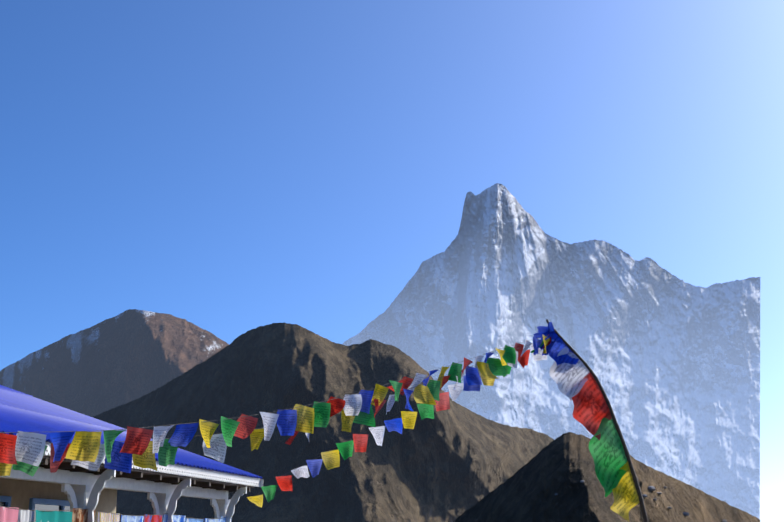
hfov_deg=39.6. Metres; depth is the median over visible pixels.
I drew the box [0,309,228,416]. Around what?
mountain
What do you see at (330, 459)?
prayer flags
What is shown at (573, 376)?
bamboo prayer pole
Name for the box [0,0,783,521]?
sky
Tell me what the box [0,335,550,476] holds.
prayer flags
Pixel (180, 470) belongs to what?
gutter
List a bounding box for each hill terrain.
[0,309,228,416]
[46,322,553,521]
[453,432,759,521]
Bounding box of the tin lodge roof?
[0,385,261,478]
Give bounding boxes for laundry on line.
[0,506,231,521]
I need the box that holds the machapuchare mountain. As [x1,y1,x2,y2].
[342,183,759,518]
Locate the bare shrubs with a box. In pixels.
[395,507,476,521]
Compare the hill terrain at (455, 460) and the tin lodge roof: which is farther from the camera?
the hill terrain at (455, 460)
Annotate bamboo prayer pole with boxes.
[533,319,647,521]
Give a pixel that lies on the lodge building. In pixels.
(40, 489)
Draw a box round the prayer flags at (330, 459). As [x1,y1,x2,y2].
[247,344,546,507]
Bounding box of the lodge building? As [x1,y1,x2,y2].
[0,455,254,521]
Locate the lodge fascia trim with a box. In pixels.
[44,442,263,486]
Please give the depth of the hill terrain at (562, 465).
287.81 m
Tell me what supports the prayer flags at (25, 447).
attached to the lodge building
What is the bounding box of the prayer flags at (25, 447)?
[0,334,549,466]
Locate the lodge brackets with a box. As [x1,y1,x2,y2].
[61,469,246,521]

